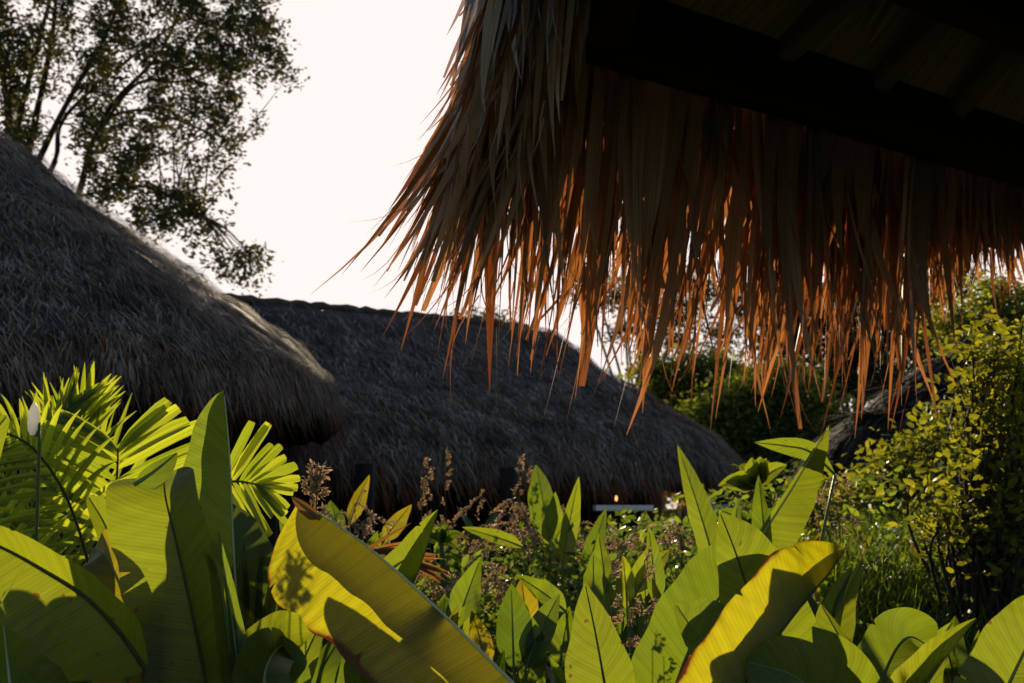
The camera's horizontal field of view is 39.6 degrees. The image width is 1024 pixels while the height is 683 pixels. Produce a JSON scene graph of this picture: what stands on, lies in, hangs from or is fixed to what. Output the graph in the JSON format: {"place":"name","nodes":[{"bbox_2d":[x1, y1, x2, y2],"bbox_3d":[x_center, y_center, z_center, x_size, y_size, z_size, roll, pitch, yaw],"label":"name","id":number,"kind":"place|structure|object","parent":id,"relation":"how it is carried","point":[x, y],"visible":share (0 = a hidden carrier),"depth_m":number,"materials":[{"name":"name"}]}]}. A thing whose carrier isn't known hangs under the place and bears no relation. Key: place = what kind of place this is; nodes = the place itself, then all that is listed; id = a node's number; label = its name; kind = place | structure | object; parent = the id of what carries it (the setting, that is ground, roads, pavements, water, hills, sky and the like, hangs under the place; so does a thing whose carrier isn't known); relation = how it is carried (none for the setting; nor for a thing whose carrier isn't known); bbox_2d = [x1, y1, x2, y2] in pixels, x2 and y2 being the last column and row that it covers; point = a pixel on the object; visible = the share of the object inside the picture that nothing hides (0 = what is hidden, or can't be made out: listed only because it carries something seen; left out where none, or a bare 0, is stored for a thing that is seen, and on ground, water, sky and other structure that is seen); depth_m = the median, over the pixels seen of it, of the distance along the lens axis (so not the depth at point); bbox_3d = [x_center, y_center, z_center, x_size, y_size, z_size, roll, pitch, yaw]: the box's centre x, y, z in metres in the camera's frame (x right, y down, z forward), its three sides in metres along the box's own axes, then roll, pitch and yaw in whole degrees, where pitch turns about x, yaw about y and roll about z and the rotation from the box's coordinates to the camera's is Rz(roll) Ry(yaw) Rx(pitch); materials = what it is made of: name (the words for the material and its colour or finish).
{"place":"outdoors","nodes":[
{"label":"outdoors","id":0,"kind":"place"},
{"bbox_2d":[0,0,1023,508],"label":"sky","id":1,"kind":"structure","parent":0,"point":[327,158],"materials":[{"name":"white"}]},
{"bbox_2d":[322,519,896,641],"bbox_3d":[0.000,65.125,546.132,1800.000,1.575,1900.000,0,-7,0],"label":"ground","id":2,"kind":"structure","parent":0,"point":[671,520],"depth_m":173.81,"materials":[{"name":"soil"}]},
{"bbox_2d":[0,414,48,682],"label":"banana plant","id":3,"kind":"object","parent":2,"relation":"on","point":[22,659],"visible":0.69,"depth_m":2.45,"materials":[{"name":"green plant"}]},
{"bbox_2d":[27,402,40,541],"bbox_3d":[-0.991,1.107,2.841,0.027,1.973,0.024,5,-8,-34],"label":"flower bud","id":4,"kind":"object","parent":2,"relation":"on","point":[33,424],"visible":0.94,"depth_m":2.94,"materials":[{"name":"white plant"}]},
{"bbox_2d":[0,495,147,682],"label":"banana plant","id":5,"kind":"object","parent":2,"relation":"on","point":[72,622],"visible":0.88,"depth_m":2.37,"materials":[{"name":"green plant"}]},
{"bbox_2d":[0,362,196,565],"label":"palm plant","id":6,"kind":"object","parent":2,"relation":"on","point":[80,450],"visible":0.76,"depth_m":4.38,"materials":[{"name":"green plant"}]},
{"bbox_2d":[0,0,310,297],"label":"broad tree","id":7,"kind":"object","parent":2,"relation":"on","point":[218,61],"visible":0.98,"depth_m":20.66,"materials":[{"name":"green plant"}]},
{"bbox_2d":[0,127,358,566],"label":"thatched hut","id":8,"kind":"object","parent":2,"relation":"on","point":[82,281],"visible":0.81,"depth_m":9.34,"materials":[{"name":"grey wicker"}]},
{"bbox_2d":[106,391,295,682],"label":"banana plant","id":9,"kind":"object","parent":2,"relation":"on","point":[179,537],"visible":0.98,"depth_m":2.70,"materials":[{"name":"green plant"}]},
{"bbox_2d":[241,544,278,630],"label":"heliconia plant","id":10,"kind":"object","parent":2,"relation":"on","point":[250,618],"visible":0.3,"depth_m":3.25,"materials":[{"name":"green plant"}]},
{"bbox_2d":[230,420,299,536],"bbox_3d":[-0.829,1.085,4.095,0.479,1.714,0.102,-4,-8,30],"label":"palm plant","id":11,"kind":"object","parent":2,"relation":"on","point":[266,476],"visible":0.69,"depth_m":4.12,"materials":[{"name":"green plant"}]},
{"bbox_2d":[223,610,311,682],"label":"banana plant","id":12,"kind":"object","parent":2,"relation":"on","point":[291,626],"visible":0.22,"depth_m":2.70,"materials":[{"name":"green plant"}]},
{"bbox_2d":[279,520,283,531],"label":"leafy clump","id":13,"kind":"object","parent":2,"relation":"on","point":[281,524],"visible":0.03,"depth_m":6.25,"materials":[{"name":"green plant"}]},
{"bbox_2d":[301,459,332,509],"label":"ornamental grass","id":14,"kind":"object","parent":2,"relation":"on","point":[316,477],"depth_m":3.43,"materials":[{"name":"brown plant"}]},
{"bbox_2d":[318,488,396,543],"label":"ornamental grass","id":15,"kind":"object","parent":2,"relation":"on","point":[365,527],"depth_m":5.43,"materials":[{"name":"brown plant"}]},
{"bbox_2d":[324,475,411,543],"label":"canna plant","id":16,"kind":"object","parent":2,"relation":"on","point":[401,516],"visible":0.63,"depth_m":5.96,"materials":[{"name":"green plant"}]},
{"bbox_2d":[299,510,437,682],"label":"banana plant","id":17,"kind":"object","parent":2,"relation":"on","point":[327,663],"visible":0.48,"depth_m":3.03,"materials":[{"name":"green plant"}]},
{"bbox_2d":[362,531,387,557],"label":"leafy clump","id":18,"kind":"object","parent":2,"relation":"on","point":[375,537],"visible":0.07,"depth_m":5.05,"materials":[{"name":"green plant"}]},
{"bbox_2d":[322,523,447,647],"bbox_3d":[-0.307,1.263,3.359,0.312,1.656,0.051,0,-7,0],"label":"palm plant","id":19,"kind":"object","parent":2,"relation":"on","point":[427,569],"visible":0.37,"depth_m":3.45,"materials":[{"name":"orange plant"}]},
{"bbox_2d":[267,497,514,682],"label":"banana plant","id":20,"kind":"object","parent":2,"relation":"on","point":[348,595],"visible":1,"depth_m":2.58,"materials":[{"name":"yellow plant"}]},
{"bbox_2d":[415,575,426,591],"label":"leafy clump","id":21,"kind":"object","parent":2,"relation":"on","point":[420,585],"visible":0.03,"depth_m":4.68,"materials":[{"name":"green plant"}]},
{"bbox_2d":[429,523,462,595],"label":"frangipani plant","id":22,"kind":"object","parent":2,"relation":"on","point":[441,536],"visible":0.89,"depth_m":6.11,"materials":[{"name":"green plant"}]},
{"bbox_2d":[417,447,491,627],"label":"ornamental grass","id":23,"kind":"object","parent":2,"relation":"on","point":[427,492],"depth_m":6.63,"materials":[{"name":"brown plant"}]},
{"bbox_2d":[436,556,481,624],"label":"canna plant","id":24,"kind":"object","parent":2,"relation":"on","point":[466,591],"visible":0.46,"depth_m":4.54,"materials":[{"name":"green plant"}]},
{"bbox_2d":[449,605,469,636],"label":"leafy clump","id":25,"kind":"object","parent":2,"relation":"on","point":[456,617],"visible":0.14,"depth_m":3.92,"materials":[{"name":"green plant"}]},
{"bbox_2d":[414,555,518,682],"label":"ornamental grass","id":26,"kind":"object","parent":2,"relation":"on","point":[497,581],"depth_m":5.06,"materials":[{"name":"plant"}]},
{"bbox_2d":[444,506,497,576],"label":"leafy clump","id":27,"kind":"object","parent":2,"relation":"on","point":[468,523],"visible":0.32,"depth_m":7.89,"materials":[{"name":"green plant"}]},
{"bbox_2d":[216,292,753,619],"bbox_3d":[-1.683,1.635,16.484,11.007,4.197,6.455,5,-8,-37],"label":"thatched hut","id":28,"kind":"object","parent":2,"relation":"on","point":[408,410],"visible":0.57,"depth_m":15.40,"materials":[{"name":"grey wicker"}]},
{"bbox_2d":[446,296,524,323],"bbox_3d":[-0.633,2.157,33.874,2.243,6.588,1.635,-1,-7,10],"label":"garden tree","id":29,"kind":"object","parent":2,"relation":"on","point":[496,314],"visible":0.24,"depth_m":34.10,"materials":[{"name":"green plant"}]},
{"bbox_2d":[434,489,540,659],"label":"ornamental grass","id":30,"kind":"object","parent":2,"relation":"on","point":[477,542],"depth_m":6.58,"materials":[{"name":"brown plant"}]},
{"bbox_2d":[463,527,524,574],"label":"canna plant","id":31,"kind":"object","parent":2,"relation":"on","point":[499,537],"visible":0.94,"depth_m":5.75,"materials":[{"name":"green plant"}]},
{"bbox_2d":[469,581,537,659],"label":"canna plant","id":32,"kind":"object","parent":2,"relation":"on","point":[480,636],"visible":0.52,"depth_m":4.54,"materials":[{"name":"yellow plant"}]},
{"bbox_2d":[483,454,534,660],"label":"ornamental grass","id":33,"kind":"object","parent":2,"relation":"on","point":[527,480],"depth_m":6.80,"materials":[{"name":"plant"}]},
{"bbox_2d":[495,649,523,682],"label":"leafy clump","id":34,"kind":"object","parent":2,"relation":"on","point":[500,662],"visible":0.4,"depth_m":3.73,"materials":[{"name":"green plant"}]},
{"bbox_2d":[496,583,559,682],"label":"canna plant","id":35,"kind":"object","parent":2,"relation":"on","point":[523,639],"visible":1,"depth_m":4.13,"materials":[{"name":"green plant"}]},
{"bbox_2d":[480,497,593,670],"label":"ornamental grass","id":36,"kind":"object","parent":2,"relation":"on","point":[520,531],"depth_m":6.42,"materials":[{"name":"plant"}]},
{"bbox_2d":[528,465,562,681],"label":"canna plant","id":37,"kind":"object","parent":2,"relation":"on","point":[546,514],"visible":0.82,"depth_m":6.15,"materials":[{"name":"green plant"}]},
{"bbox_2d":[525,538,581,605],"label":"leafy clump","id":38,"kind":"object","parent":2,"relation":"on","point":[558,573],"visible":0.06,"depth_m":6.89,"materials":[{"name":"green plant"}]},
{"bbox_2d":[545,657,565,682],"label":"leafy clump","id":39,"kind":"object","parent":2,"relation":"on","point":[556,673],"visible":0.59,"depth_m":3.71,"materials":[{"name":"green plant"}]},
{"bbox_2d":[516,551,605,682],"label":"canna plant","id":40,"kind":"object","parent":2,"relation":"on","point":[543,592],"visible":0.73,"depth_m":4.54,"materials":[{"name":"green plant"}]},
{"bbox_2d":[559,477,606,612],"bbox_3d":[0.290,1.031,5.717,0.209,0.973,0.068,2,-7,-13],"label":"canna plant","id":41,"kind":"object","parent":2,"relation":"on","point":[570,520],"visible":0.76,"depth_m":5.75,"materials":[{"name":"green plant"}]},
{"bbox_2d":[565,584,634,682],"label":"banana plant","id":42,"kind":"object","parent":2,"relation":"on","point":[596,652],"visible":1,"depth_m":2.76,"materials":[{"name":"green plant"}]},
{"bbox_2d":[561,523,664,613],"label":"ornamental grass","id":43,"kind":"object","parent":2,"relation":"on","point":[618,542],"depth_m":6.20,"materials":[{"name":"plant"}]},
{"bbox_2d":[593,505,653,550],"bbox_3d":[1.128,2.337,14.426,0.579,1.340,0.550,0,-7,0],"label":"table","id":44,"kind":"object","parent":2,"relation":"on","point":[599,509],"visible":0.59,"depth_m":14.23,"materials":[{"name":"metal"}]},
{"bbox_2d":[594,532,669,641],"bbox_3d":[0.412,1.179,4.710,0.293,1.089,0.120,3,-7,-23],"label":"canna plant","id":45,"kind":"object","parent":2,"relation":"on","point":[630,584],"visible":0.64,"depth_m":4.73,"materials":[{"name":"green plant"}]},
{"bbox_2d":[609,543,657,659],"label":"ornamental grass","id":46,"kind":"object","parent":2,"relation":"on","point":[620,617],"depth_m":3.47,"materials":[{"name":"plant"}]},
{"bbox_2d":[621,525,664,659],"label":"canna plant","id":47,"kind":"object","parent":2,"relation":"on","point":[658,575],"visible":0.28,"depth_m":4.35,"materials":[{"name":"green plant"}]},
{"bbox_2d":[643,593,652,618],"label":"leafy clump","id":48,"kind":"object","parent":2,"relation":"on","point":[648,599],"visible":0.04,"depth_m":5.30,"materials":[{"name":"green plant"}]},
{"bbox_2d":[554,260,748,386],"bbox_3d":[2.964,1.511,30.047,4.663,6.812,2.526,0,-7,0],"label":"garden tree","id":49,"kind":"object","parent":2,"relation":"on","point":[665,343],"visible":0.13,"depth_m":30.14,"materials":[{"name":"green plant"}]},
{"bbox_2d":[611,523,696,634],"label":"ornamental grass","id":50,"kind":"object","parent":2,"relation":"on","point":[673,535],"depth_m":6.12,"materials":[{"name":"brown plant"}]},
{"bbox_2d":[652,578,661,602],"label":"leafy clump","id":51,"kind":"object","parent":2,"relation":"on","point":[656,593],"visible":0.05,"depth_m":4.31,"materials":[{"name":"green plant"}]},
{"bbox_2d":[314,0,1023,434],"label":"pavilion roof","id":52,"kind":"structure","parent":2,"relation":"on","point":[848,152],"depth_m":4.52,"materials":[{"name":"brown plant"}]},
{"bbox_2d":[320,446,1023,682],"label":"weeds","id":53,"kind":"object","parent":2,"relation":"on","point":[490,614],"visible":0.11,"depth_m":6.20,"materials":[{"name":"green plant"}]},
{"bbox_2d":[603,340,764,568],"bbox_3d":[3.529,2.240,27.010,3.620,4.557,2.637,0,-7,0],"label":"garden tree","id":54,"kind":"object","parent":2,"relation":"on","point":[659,386],"visible":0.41,"depth_m":26.74,"materials":[{"name":"green plant"}]},
{"bbox_2d":[677,445,741,552],"bbox_3d":[0.638,1.044,4.524,0.213,1.434,0.100,-1,-7,11],"label":"canna plant","id":55,"kind":"object","parent":2,"relation":"on","point":[702,518],"visible":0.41,"depth_m":4.58,"materials":[{"name":"green plant"}]},
{"bbox_2d":[631,512,817,682],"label":"banana plant","id":56,"kind":"object","parent":2,"relation":"on","point":[710,582],"visible":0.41,"depth_m":2.91,"materials":[{"name":"green plant"}]},
{"bbox_2d":[720,507,751,524],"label":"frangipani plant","id":57,"kind":"object","parent":2,"relation":"on","point":[748,518],"visible":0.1,"depth_m":5.66,"materials":[{"name":"green plant"}]},
{"bbox_2d":[662,492,815,560],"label":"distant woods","id":58,"kind":"object","parent":2,"relation":"on","point":[667,513],"visible":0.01,"depth_m":39.65,"materials":[{"name":"green plant"}]},
{"bbox_2d":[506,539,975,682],"bbox_3d":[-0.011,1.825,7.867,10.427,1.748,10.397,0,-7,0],"label":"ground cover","id":59,"kind":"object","parent":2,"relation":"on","point":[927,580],"depth_m":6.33,"materials":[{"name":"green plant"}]},
{"bbox_2d":[718,457,786,492],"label":"frangipani plant","id":60,"kind":"object","parent":2,"relation":"on","point":[744,479],"visible":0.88,"depth_m":6.11,"materials":[{"name":"green plant"}]},
{"bbox_2d":[664,342,857,510],"bbox_3d":[3.720,1.945,21.860,3.774,3.838,2.324,0,-7,0],"label":"garden tree","id":61,"kind":"object","parent":2,"relation":"on","point":[743,429],"visible":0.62,"depth_m":21.62,"materials":[{"name":"green plant"}]},
{"bbox_2d":[676,540,880,682],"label":"banana plant","id":62,"kind":"object","parent":2,"relation":"on","point":[743,641],"visible":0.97,"depth_m":2.49,"materials":[{"name":"yellow plant"}]},
{"bbox_2d":[752,426,835,595],"bbox_3d":[0.944,0.987,4.782,0.270,1.409,0.396,-3,-7,21],"label":"canna plant","id":63,"kind":"object","parent":2,"relation":"on","point":[782,524],"visible":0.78,"depth_m":4.77,"materials":[{"name":"green plant"}]},
{"bbox_2d":[794,524,831,597],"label":"leafy clump","id":64,"kind":"object","parent":2,"relation":"on","point":[817,537],"visible":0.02,"depth_m":5.92,"materials":[{"name":"green plant"}]},
{"bbox_2d":[813,586,820,604],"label":"leafy clump","id":65,"kind":"object","parent":2,"relation":"on","point":[816,597],"visible":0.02,"depth_m":5.14,"materials":[{"name":"green plant"}]},
{"bbox_2d":[768,460,866,539],"bbox_3d":[2.201,1.119,9.225,1.088,0.798,1.100,-4,-8,29],"label":"leafy shrub","id":66,"kind":"object","parent":2,"relation":"on","point":[813,521],"visible":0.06,"depth_m":9.11,"materials":[{"name":"green plant"}]},
{"bbox_2d":[773,470,903,587],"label":"ornamental grass","id":67,"kind":"object","parent":2,"relation":"on","point":[839,526],"depth_m":6.60,"materials":[{"name":"green plant"}]},
{"bbox_2d":[823,558,862,642],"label":"banana plant","id":68,"kind":"object","parent":2,"relation":"on","point":[839,603],"visible":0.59,"depth_m":4.13,"materials":[{"name":"green plant"}]},
{"bbox_2d":[665,497,1021,654],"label":"grass","id":69,"kind":"structure","parent":2,"relation":"on","point":[867,589],"depth_m":6.23,"materials":[{"name":"green plant"}]},
{"bbox_2d":[557,469,971,613],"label":"white blossoms","id":70,"kind":"object","parent":69,"relation":"on","point":[895,529],"visible":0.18,"depth_m":6.14,"materials":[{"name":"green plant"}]},
{"bbox_2d":[708,263,999,420],"bbox_3d":[6.325,1.155,26.016,5.359,6.440,2.644,0,-7,0],"label":"garden tree","id":71,"kind":"object","parent":2,"relation":"on","point":[854,371],"visible":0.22,"depth_m":25.80,"materials":[{"name":"green plant"}]},
{"bbox_2d":[837,530,893,576],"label":"leafy clump","id":72,"kind":"object","parent":2,"relation":"on","point":[870,537],"visible":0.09,"depth_m":6.97,"materials":[{"name":"green plant"}]},
{"bbox_2d":[814,381,964,543],"bbox_3d":[2.200,0.837,8.618,1.306,1.251,1.241,-2,-7,18],"label":"leafy shrub","id":73,"kind":"object","parent":2,"relation":"on","point":[929,434],"visible":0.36,"depth_m":8.34,"materials":[{"name":"green plant"}]},
{"bbox_2d":[762,335,1022,532],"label":"thatched hut","id":74,"kind":"object","parent":2,"relation":"on","point":[844,437],"visible":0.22,"depth_m":11.00,"materials":[{"name":"grey wicker"}]},
{"bbox_2d":[872,504,946,573],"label":"ornamental grass","id":75,"kind":"object","parent":2,"relation":"on","point":[921,536],"depth_m":6.87,"materials":[{"name":"green plant"}]},
{"bbox_2d":[857,607,975,682],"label":"banana plant","id":76,"kind":"object","parent":2,"relation":"on","point":[904,645],"visible":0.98,"depth_m":2.88,"materials":[{"name":"green plant"}]},
{"bbox_2d":[876,304,1023,649],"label":"leafy shrub","id":77,"kind":"object","parent":2,"relation":"on","point":[984,498],"visible":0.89,"depth_m":5.75,"materials":[{"name":"green plant"}]},
{"bbox_2d":[938,616,979,682],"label":"leafy clump","id":78,"kind":"object","parent":2,"relation":"on","point":[958,656],"visible":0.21,"depth_m":4.27,"materials":[{"name":"green plant"}]},
{"bbox_2d":[912,264,1023,362],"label":"garden tree","id":79,"kind":"object","parent":2,"relation":"on","point":[986,293],"visible":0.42,"depth_m":15.02,"materials":[{"name":"green plant"}]},
{"bbox_2d":[953,595,1023,682],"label":"banana plant","id":80,"kind":"object","parent":2,"relation":"on","point":[996,655],"visible":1,"depth_m":2.67,"materials":[{"name":"green plant"}]}
]}

